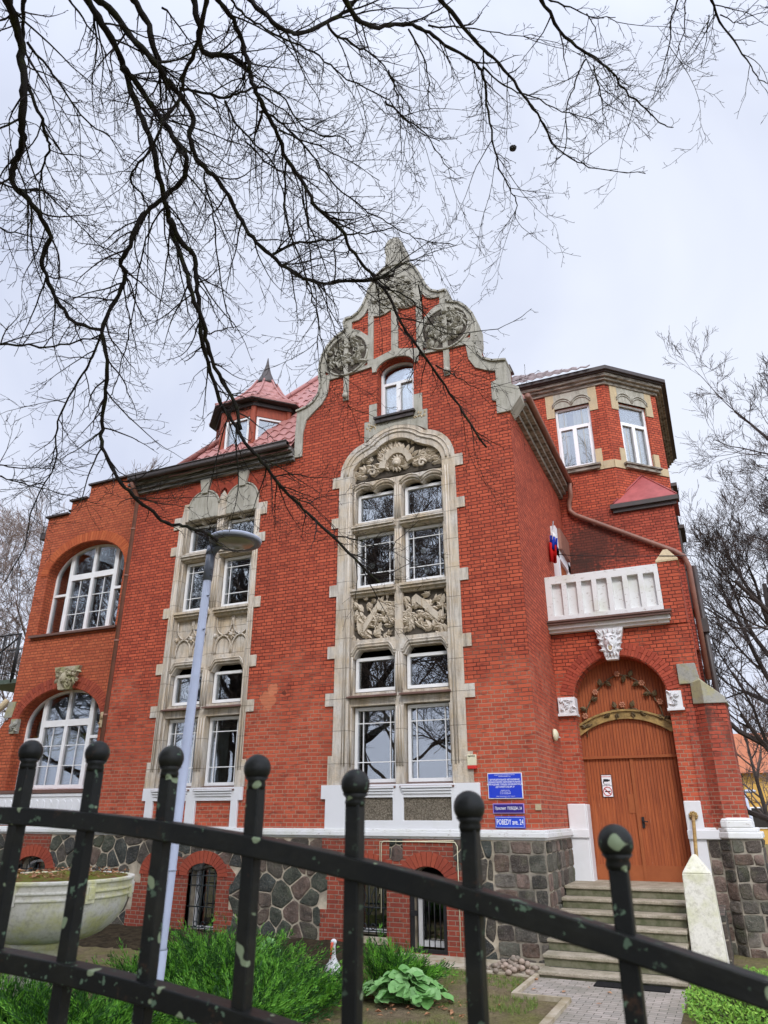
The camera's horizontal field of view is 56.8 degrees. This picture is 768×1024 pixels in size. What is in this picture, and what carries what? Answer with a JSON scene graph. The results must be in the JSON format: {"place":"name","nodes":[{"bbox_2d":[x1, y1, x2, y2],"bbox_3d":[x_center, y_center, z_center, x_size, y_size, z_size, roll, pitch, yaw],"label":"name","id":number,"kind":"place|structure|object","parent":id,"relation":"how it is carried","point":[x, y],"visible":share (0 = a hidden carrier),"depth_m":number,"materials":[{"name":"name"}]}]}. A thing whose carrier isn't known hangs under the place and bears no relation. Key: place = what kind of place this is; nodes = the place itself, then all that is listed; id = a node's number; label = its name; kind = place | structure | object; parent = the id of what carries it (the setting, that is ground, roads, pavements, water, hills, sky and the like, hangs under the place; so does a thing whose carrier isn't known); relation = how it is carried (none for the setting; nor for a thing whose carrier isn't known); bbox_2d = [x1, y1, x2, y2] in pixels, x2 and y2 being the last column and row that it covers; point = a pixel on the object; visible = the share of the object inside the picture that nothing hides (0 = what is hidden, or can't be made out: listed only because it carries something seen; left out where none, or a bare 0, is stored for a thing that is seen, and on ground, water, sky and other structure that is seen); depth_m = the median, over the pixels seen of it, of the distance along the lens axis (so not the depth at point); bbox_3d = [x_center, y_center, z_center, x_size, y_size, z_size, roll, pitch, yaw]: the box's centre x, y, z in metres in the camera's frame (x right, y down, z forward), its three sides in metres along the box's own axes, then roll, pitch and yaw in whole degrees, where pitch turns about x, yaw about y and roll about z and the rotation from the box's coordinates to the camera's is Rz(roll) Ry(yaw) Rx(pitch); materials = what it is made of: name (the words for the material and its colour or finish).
{"place":"outdoors","nodes":[
{"label":"outdoors","id":0,"kind":"place"},
{"bbox_2d":[78,924,380,970],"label":"soil bank","id":1,"kind":"structure","parent":0,"point":[109,935],"depth_m":13.10,"materials":[{"name":"brown soil"}]},
{"bbox_2d":[1,946,550,1023],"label":"garden soil","id":2,"kind":"structure","parent":0,"point":[437,1014],"depth_m":9.14,"materials":[{"name":"brown soil"}]},
{"bbox_2d":[0,952,96,1023],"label":"juniper","id":3,"kind":"object","parent":2,"relation":"on","point":[20,999],"visible":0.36,"depth_m":7.16,"materials":[{"name":"green plant"}]},
{"bbox_2d":[0,980,187,1023],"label":"juniper","id":4,"kind":"object","parent":2,"relation":"on","point":[98,1012],"visible":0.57,"depth_m":6.82,"materials":[{"name":"green plant"}]},
{"bbox_2d":[84,938,225,1004],"bbox_3d":[-2.714,5.708,8.742,1.854,0.773,1.788,-10,-25,22],"label":"juniper","id":5,"kind":"object","parent":2,"relation":"on","point":[132,968],"visible":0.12,"depth_m":8.64,"materials":[{"name":"green plant"}]},
{"bbox_2d":[152,529,261,1021],"bbox_3d":[-2.069,2.890,8.271,0.963,5.592,0.690,-10,-25,22],"label":"street lamp","id":6,"kind":"object","parent":2,"relation":"on","point":[245,541],"visible":0.81,"depth_m":8.65,"materials":[{"name":"grey metal"}]},
{"bbox_2d":[115,959,334,1023],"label":"juniper","id":7,"kind":"object","parent":2,"relation":"on","point":[278,1006],"visible":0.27,"depth_m":7.74,"materials":[{"name":"green plant"}]},
{"bbox_2d":[117,912,342,990],"bbox_3d":[-1.964,5.899,9.385,2.833,0.955,2.618,-10,-25,22],"label":"juniper","id":8,"kind":"object","parent":2,"relation":"on","point":[189,953],"visible":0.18,"depth_m":9.40,"materials":[{"name":"green plant"}]},
{"bbox_2d":[167,924,292,968],"bbox_3d":[-2.406,6.238,9.976,1.999,0.776,2.114,-10,-25,22],"label":"juniper","id":9,"kind":"object","parent":2,"relation":"on","point":[200,938],"visible":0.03,"depth_m":10.14,"materials":[{"name":"green plant"}]},
{"bbox_2d":[177,948,329,1021],"bbox_3d":[-1.475,5.573,8.332,1.988,0.721,1.865,12,-26,-27],"label":"juniper","id":10,"kind":"object","parent":2,"relation":"on","point":[299,990],"visible":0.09,"depth_m":8.36,"materials":[{"name":"green plant"}]},
{"bbox_2d":[258,937,281,954],"bbox_3d":[-1.822,6.865,11.106,0.685,0.419,0.492,-10,-25,22],"label":"broad leaved plant","id":11,"kind":"object","parent":2,"relation":"on","point":[268,940],"visible":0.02,"depth_m":11.11,"materials":[{"name":"green plant"}]},
{"bbox_2d":[254,946,368,1014],"bbox_3d":[-1.062,5.904,8.961,1.709,0.613,1.677,3,-23,-8],"label":"juniper","id":12,"kind":"object","parent":2,"relation":"on","point":[333,988],"visible":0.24,"depth_m":8.76,"materials":[{"name":"green plant"}]},
{"bbox_2d":[325,939,341,978],"bbox_3d":[-0.712,6.324,9.955,0.248,0.598,0.210,-10,-25,22],"label":"stork figurine","id":13,"kind":"object","parent":2,"relation":"on","point":[332,945],"visible":0.55,"depth_m":9.93,"materials":[{"name":"white ceramic"}]},
{"bbox_2d":[363,964,453,1009],"bbox_3d":[0.245,6.115,9.226,1.370,0.419,0.985,-10,-25,22],"label":"broad leaved plant","id":14,"kind":"object","parent":2,"relation":"on","point":[424,991],"visible":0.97,"depth_m":9.03,"materials":[{"name":"green plant"}]},
{"bbox_2d":[363,924,458,984],"bbox_3d":[0.337,6.293,10.116,1.533,0.791,1.618,10,-25,-23],"label":"juniper","id":15,"kind":"object","parent":2,"relation":"on","point":[377,968],"visible":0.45,"depth_m":9.92,"materials":[{"name":"green plant"}]},
{"bbox_2d":[308,957,537,1023],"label":"grass","id":16,"kind":"structure","parent":2,"relation":"on","point":[504,1007],"depth_m":9.23,"materials":[{"name":"green plant"}]},
{"bbox_2d":[325,958,610,1020],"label":"fallen leaves","id":17,"kind":"object","parent":2,"relation":"on","point":[426,1013],"visible":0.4,"depth_m":8.74,"materials":[{"name":"brown plant"}]},
{"bbox_2d":[0,0,767,733],"label":"sky","id":18,"kind":"structure","parent":0,"point":[671,246],"materials":[{"name":"white"}]},
{"bbox_2d":[77,844,767,1023],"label":"ground","id":19,"kind":"structure","parent":0,"point":[539,1013],"depth_m":8.78,"materials":[{"name":"soil"}]},
{"bbox_2d":[0,633,22,692],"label":"iron fire stair","id":20,"kind":"object","parent":19,"relation":"on","point":[8,685],"visible":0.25,"depth_m":23.89,"materials":[{"name":"black metal"}]},
{"bbox_2d":[0,500,44,727],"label":"birch tree","id":21,"kind":"object","parent":19,"relation":"on","point":[8,533],"visible":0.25,"depth_m":34.13,"materials":[{"name":"brown plant"}]},
{"bbox_2d":[0,866,134,995],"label":"stone urn","id":22,"kind":"object","parent":19,"relation":"on","point":[37,912],"visible":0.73,"depth_m":7.81,"materials":[{"name":"beige stone"}]},
{"bbox_2d":[0,457,160,713],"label":"birch tree","id":23,"kind":"object","parent":19,"relation":"on","point":[24,584],"visible":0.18,"depth_m":35.09,"materials":[{"name":"brown plant"}]},
{"bbox_2d":[0,237,767,963],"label":"brick villa","id":24,"kind":"object","parent":19,"relation":"on","point":[588,645],"visible":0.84,"depth_m":15.63,"materials":[{"name":"red brick"}]},
{"bbox_2d":[0,699,9,711],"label":"rain pipe","id":25,"kind":"object","parent":24,"relation":"attached to","point":[4,703],"visible":1,"depth_m":18.68,"materials":[{"name":"metal"}]},
{"bbox_2d":[27,859,44,871],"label":"window","id":26,"kind":"structure","parent":24,"relation":"in","point":[41,863],"depth_m":16.65,"materials":[{"name":"white plastic"}]},
{"bbox_2d":[19,690,99,789],"bbox_3d":[-8.044,5.711,17.923,2.810,2.390,0.082,-10,-25,22],"label":"window","id":27,"kind":"structure","parent":24,"relation":"in","point":[65,724],"depth_m":17.92,"materials":[{"name":"white plastic"}]},
{"bbox_2d":[46,544,123,633],"bbox_3d":[-8.003,2.077,19.457,2.760,2.480,0.082,-10,-25,22],"label":"window","id":28,"kind":"structure","parent":24,"relation":"in","point":[87,588],"depth_m":19.51,"materials":[{"name":"white plastic"}]},
{"bbox_2d":[167,718,197,785],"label":"window","id":29,"kind":"structure","parent":24,"relation":"in","point":[176,727],"depth_m":16.28,"materials":[{"name":"white plastic"}]},
{"bbox_2d":[172,673,201,705],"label":"window","id":30,"kind":"structure","parent":24,"relation":"in","point":[181,683],"depth_m":16.70,"materials":[{"name":"white plastic"}]},
{"bbox_2d":[182,562,210,611],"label":"window","id":31,"kind":"structure","parent":24,"relation":"in","point":[194,581],"depth_m":17.70,"materials":[{"name":"white plastic"}]},
{"bbox_2d":[192,865,212,929],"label":"window","id":32,"kind":"structure","parent":24,"relation":"in","point":[206,866],"depth_m":14.65,"materials":[{"name":"white plastic"}]},
{"bbox_2d":[189,524,216,552],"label":"window","id":33,"kind":"structure","parent":24,"relation":"in","point":[195,545],"depth_m":18.17,"materials":[{"name":"white plastic"}]},
{"bbox_2d":[204,716,238,785],"bbox_3d":[-3.491,5.249,15.635,0.910,1.440,0.070,-10,-25,22],"label":"window","id":34,"kind":"structure","parent":24,"relation":"in","point":[208,763],"depth_m":15.71,"materials":[{"name":"white plastic"}]},
{"bbox_2d":[213,720,230,781],"bbox_3d":[-3.627,5.382,15.895,0.360,1.400,0.067,-14,-27,29],"label":"curtain","id":35,"kind":"object","parent":24,"relation":"hanging from","point":[221,754],"visible":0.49,"depth_m":15.90,"materials":[{"name":"grey fabric"}]},
{"bbox_2d":[212,670,242,702],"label":"window","id":36,"kind":"structure","parent":24,"relation":"in","point":[217,674],"depth_m":16.25,"materials":[{"name":"white plastic"}]},
{"bbox_2d":[221,554,251,606],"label":"window","id":37,"kind":"structure","parent":24,"relation":"in","point":[236,580],"depth_m":17.23,"materials":[{"name":"white plastic"}]},
{"bbox_2d":[224,417,249,448],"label":"window","id":38,"kind":"structure","parent":24,"relation":"in","point":[244,421],"depth_m":19.12,"materials":[{"name":"white plastic"}]},
{"bbox_2d":[228,516,254,532],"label":"window","id":39,"kind":"structure","parent":24,"relation":"in","point":[246,524],"depth_m":17.76,"materials":[{"name":"glass"}]},
{"bbox_2d":[255,416,280,439],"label":"window","id":40,"kind":"structure","parent":24,"relation":"in","point":[258,418],"depth_m":19.10,"materials":[{"name":"white plastic"}]},
{"bbox_2d":[354,706,395,782],"bbox_3d":[-0.145,4.657,14.249,0.950,1.440,0.070,-10,-25,22],"label":"window","id":41,"kind":"structure","parent":24,"relation":"in","point":[357,710],"depth_m":14.35,"materials":[{"name":"white plastic"}]},
{"bbox_2d":[356,656,394,692],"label":"window","id":42,"kind":"structure","parent":24,"relation":"in","point":[358,690],"depth_m":14.82,"materials":[{"name":"white plastic"}]},
{"bbox_2d":[358,490,393,523],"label":"window","id":43,"kind":"structure","parent":24,"relation":"in","point":[361,498],"depth_m":16.37,"materials":[{"name":"white plastic"}]},
{"bbox_2d":[357,531,394,587],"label":"window","id":44,"kind":"structure","parent":24,"relation":"in","point":[391,532],"depth_m":15.85,"materials":[{"name":"white plastic"}]},
{"bbox_2d":[366,928,386,932],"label":"window","id":45,"kind":"structure","parent":24,"relation":"in","point":[366,928],"depth_m":12.96,"materials":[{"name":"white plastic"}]},
{"bbox_2d":[361,710,394,736],"bbox_3d":[-0.080,4.305,14.583,0.850,0.550,0.085,-10,-25,22],"label":"curtain","id":46,"kind":"object","parent":24,"relation":"hanging from","point":[376,717],"visible":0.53,"depth_m":14.59,"materials":[{"name":"grey fabric"}]},
{"bbox_2d":[381,362,413,414],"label":"window","id":47,"kind":"structure","parent":24,"relation":"in","point":[393,377],"depth_m":17.34,"materials":[{"name":"white plastic"}]},
{"bbox_2d":[386,391,412,413],"bbox_3d":[0.414,-2.713,17.246,0.806,1.050,0.085,-10,-25,22],"label":"curtain","id":48,"kind":"object","parent":24,"relation":"hanging from","point":[407,401],"visible":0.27,"depth_m":17.16,"materials":[{"name":"white fabric"}]},
{"bbox_2d":[405,481,441,514],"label":"window","id":49,"kind":"structure","parent":24,"relation":"in","point":[434,484],"depth_m":15.95,"materials":[{"name":"white plastic"}]},
{"bbox_2d":[405,523,445,581],"bbox_3d":[0.922,0.882,15.340,0.950,1.240,0.070,-10,-25,22],"label":"window","id":50,"kind":"structure","parent":24,"relation":"in","point":[439,525],"depth_m":15.43,"materials":[{"name":"white plastic"}]},
{"bbox_2d":[407,651,447,688],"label":"window","id":51,"kind":"structure","parent":24,"relation":"in","point":[409,675],"depth_m":14.40,"materials":[{"name":"white plastic"}]},
{"bbox_2d":[408,702,452,781],"bbox_3d":[0.922,4.468,13.807,0.950,1.440,0.070,-10,-25,22],"label":"window","id":52,"kind":"structure","parent":24,"relation":"in","point":[410,741],"depth_m":13.87,"materials":[{"name":"white plastic"}]},
{"bbox_2d":[418,899,443,947],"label":"window","id":53,"kind":"structure","parent":24,"relation":"in","point":[420,902],"depth_m":12.64,"materials":[{"name":"white plastic"}]},
{"bbox_2d":[413,706,449,733],"bbox_3d":[0.978,4.117,14.145,0.870,0.550,0.085,-10,-25,22],"label":"curtain","id":54,"kind":"object","parent":24,"relation":"hanging from","point":[431,713],"visible":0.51,"depth_m":14.14,"materials":[{"name":"grey fabric"}]},
{"bbox_2d":[467,754,476,768],"bbox_3d":[1.620,4.593,13.069,0.170,0.250,0.065,-10,-25,22],"label":"alarm box","id":55,"kind":"object","parent":24,"relation":"attached to","point":[471,761],"visible":1,"depth_m":13.05,"materials":[{"name":"beige plastic"}]},
{"bbox_2d":[487,772,523,798],"bbox_3d":[2.168,4.897,12.712,0.662,0.430,0.034,-10,-25,22],"label":"name sign","id":56,"kind":"object","parent":24,"relation":"attached to","point":[505,785],"visible":1,"depth_m":12.69,"materials":[{"name":"blue metal"}]},
{"bbox_2d":[493,803,524,812],"bbox_3d":[2.200,5.236,12.552,0.560,0.160,0.034,-10,-25,22],"label":"street name sign","id":57,"kind":"object","parent":24,"relation":"attached to","point":[510,808],"visible":1,"depth_m":12.53,"materials":[{"name":"blue metal"}]},
{"bbox_2d":[495,816,525,827],"bbox_3d":[2.212,5.440,12.456,0.530,0.190,0.038,-10,-25,22],"label":"street name sign","id":58,"kind":"object","parent":24,"relation":"attached to","point":[509,821],"visible":1,"depth_m":12.45,"materials":[{"name":"blue metal"}]},
{"bbox_2d":[535,804,541,809],"bbox_3d":[2.686,5.135,12.365,0.100,0.100,0.030,-10,-25,22],"label":"wall plaque","id":59,"kind":"object","parent":24,"relation":"attached to","point":[537,806],"depth_m":12.35,"materials":[{"name":"stone"}]},
{"bbox_2d":[549,521,557,562],"bbox_3d":[4.061,0.735,17.123,0.124,1.112,0.328,18,-29,-36],"label":"flag","id":60,"kind":"object","parent":24,"relation":"attached to","point":[553,546],"visible":1,"depth_m":17.04,"materials":[{"name":"fabric"}]},
{"bbox_2d":[553,729,560,740],"bbox_3d":[3.509,4.523,14.342,0.105,0.240,0.668,-10,-25,22],"label":"wall lamp","id":61,"kind":"object","parent":24,"relation":"attached to","point":[555,735],"visible":1,"depth_m":14.09,"materials":[{"name":"white glass"}]},
{"bbox_2d":[560,563,566,574],"bbox_3d":[4.539,2.299,17.841,0.060,2.000,1.150,-10,-25,22],"label":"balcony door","id":62,"kind":"structure","parent":24,"relation":"in","point":[563,572],"depth_m":18.22,"materials":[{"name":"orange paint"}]},
{"bbox_2d":[558,412,571,466],"bbox_3d":[5.287,-2.079,20.829,0.256,2.000,0.066,-15,-27,31],"label":"curtain","id":63,"kind":"object","parent":24,"relation":"hanging from","point":[565,437],"visible":0.63,"depth_m":20.81,"materials":[{"name":"beige fabric"}]},
{"bbox_2d":[555,404,595,467],"bbox_3d":[5.573,-2.155,20.651,1.000,2.000,0.082,-10,-25,22],"label":"window","id":64,"kind":"structure","parent":24,"relation":"in","point":[559,430],"depth_m":20.66,"materials":[{"name":"white plastic"}]},
{"bbox_2d":[572,408,592,463],"bbox_3d":[5.798,-2.170,20.615,0.464,2.000,0.085,-10,-25,22],"label":"curtain","id":65,"kind":"object","parent":24,"relation":"hanging from","point":[580,416],"visible":0.63,"depth_m":20.62,"materials":[{"name":"beige fabric"}]},
{"bbox_2d":[601,774,613,796],"bbox_3d":[4.541,5.573,14.459,0.210,0.432,0.023,-10,-25,22],"label":"warning sign","id":66,"kind":"object","parent":24,"relation":"attached to","point":[607,786],"visible":1,"depth_m":14.46,"materials":[{"name":"white"}]},
{"bbox_2d":[584,758,647,880],"bbox_3d":[4.602,6.125,14.224,1.010,2.240,0.080,-10,-25,22],"label":"door leaf","id":67,"kind":"structure","parent":24,"relation":"in","point":[622,809],"depth_m":14.28,"materials":[{"name":"orange paint"}]},
{"bbox_2d":[625,428,642,463],"bbox_3d":[7.219,-1.816,20.491,0.912,1.250,0.084,9,-25,-19],"label":"curtain","id":68,"kind":"object","parent":24,"relation":"hanging from","point":[628,446],"visible":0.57,"depth_m":20.47,"materials":[{"name":"beige fabric"}]},
{"bbox_2d":[618,404,652,465],"bbox_3d":[7.234,-2.182,20.587,1.000,2.000,0.082,8,-25,-19],"label":"window","id":69,"kind":"structure","parent":24,"relation":"in","point":[632,419],"depth_m":20.64,"materials":[{"name":"white plastic"}]},
{"bbox_2d":[632,757,690,881],"bbox_3d":[5.444,5.967,13.855,0.905,2.240,0.121,-10,-25,22],"label":"door leaf","id":70,"kind":"structure","parent":24,"relation":"in","point":[667,850],"depth_m":13.86,"materials":[{"name":"orange paint"}]},
{"bbox_2d":[689,811,697,855],"bbox_3d":[5.426,5.766,12.377,0.166,1.043,1.833,-10,-25,22],"label":"brass handrail","id":71,"kind":"object","parent":24,"relation":"attached to","point":[693,815],"visible":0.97,"depth_m":12.75,"materials":[{"name":"gold metal"}]},
{"bbox_2d":[0,0,767,652],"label":"overhanging bare tree","id":72,"kind":"object","parent":19,"relation":"on","point":[14,18],"visible":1,"depth_m":6.71,"materials":[{"name":"brown plant"}]},
{"bbox_2d":[509,145,516,151],"bbox_3d":[1.272,-3.586,6.998,0.076,0.059,0.068,-10,-25,22],"label":"dead leaf cluster","id":73,"kind":"object","parent":72,"relation":"attached to","point":[512,148],"visible":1,"depth_m":6.98,"materials":[{"name":"black plant"}]},
{"bbox_2d":[0,740,767,1023],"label":"iron railing","id":74,"kind":"object","parent":19,"relation":"on","point":[145,991],"visible":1,"depth_m":1.41,"materials":[{"name":"black metal"}]},
{"bbox_2d":[511,973,571,1023],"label":"path kerb","id":75,"kind":"structure","parent":19,"relation":"on","point":[555,1012],"depth_m":9.20,"materials":[{"name":"concrete"}]},
{"bbox_2d":[682,854,733,964],"bbox_3d":[5.356,6.610,11.810,0.569,1.730,2.100,-10,-25,22],"label":"stone obelisk post","id":76,"kind":"object","parent":19,"relation":"on","point":[709,929],"visible":0.75,"depth_m":11.01,"materials":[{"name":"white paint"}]},
{"bbox_2d":[656,317,767,706],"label":"bare tree","id":77,"kind":"object","parent":19,"relation":"on","point":[753,598],"visible":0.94,"depth_m":23.64,"materials":[{"name":"grey plant"}]},
{"bbox_2d":[678,461,767,821],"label":"bare tree","id":78,"kind":"object","parent":19,"relation":"on","point":[741,562],"visible":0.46,"depth_m":27.37,"materials":[{"name":"brown plant"}]},
{"bbox_2d":[681,965,767,1023],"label":"bush","id":79,"kind":"object","parent":19,"relation":"on","point":[711,1005],"visible":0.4,"depth_m":7.80,"materials":[{"name":"green plant"}]},
{"bbox_2d":[722,681,767,826],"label":"bare tree","id":80,"kind":"object","parent":19,"relation":"on","point":[764,806],"visible":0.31,"depth_m":33.71,"materials":[{"name":"brown plant"}]},
{"bbox_2d":[745,789,755,819],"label":"distant street lamp","id":81,"kind":"object","parent":19,"relation":"on","point":[747,802],"visible":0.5,"depth_m":46.26,"materials":[{"name":"grey paint"}]},
{"bbox_2d":[739,673,767,793],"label":"bare tree","id":82,"kind":"object","parent":19,"relation":"on","point":[765,690],"visible":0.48,"depth_m":48.44,"materials":[{"name":"brown plant"}]},
{"bbox_2d":[381,953,549,976],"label":"pavement","id":83,"kind":"structure","parent":0,"point":[459,962],"depth_m":11.52,"materials":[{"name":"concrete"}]},
{"bbox_2d":[487,955,539,975],"bbox_3d":[2.007,6.955,10.925,0.988,0.242,0.597,-10,-25,22],"label":"pebble heap","id":84,"kind":"object","parent":83,"relation":"on","point":[513,964],"visible":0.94,"depth_m":10.84,"materials":[{"name":"grey stone"}]},
{"bbox_2d":[521,966,690,1023],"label":"path","id":85,"kind":"structure","parent":0,"point":[583,1007],"depth_m":9.08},
{"bbox_2d":[538,880,689,989],"bbox_3d":[4.006,6.922,11.903,2.080,1.070,3.830,-10,-25,22],"label":"stone stair","id":86,"kind":"object","parent":85,"relation":"on","point":[654,906],"visible":0.5,"depth_m":11.36,"materials":[{"name":"grey stone"}]},
{"bbox_2d":[593,981,670,992],"bbox_3d":[3.451,6.601,9.878,1.000,0.016,0.330,-10,-25,22],"label":"rubber mat","id":87,"kind":"object","parent":85,"relation":"on","point":[649,988],"visible":0.66,"depth_m":9.86,"materials":[{"name":"black rubber"}]},
{"bbox_2d":[733,732,767,843],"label":"ochre house","id":88,"kind":"structure","parent":0,"point":[761,824],"depth_m":61.89,"materials":[{"name":"orange ceramic"}]},
{"bbox_2d":[750,807,767,828],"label":"window","id":89,"kind":"structure","parent":88,"relation":"in","point":[759,823],"depth_m":60.42,"materials":[{"name":"white plastic"}]}
]}

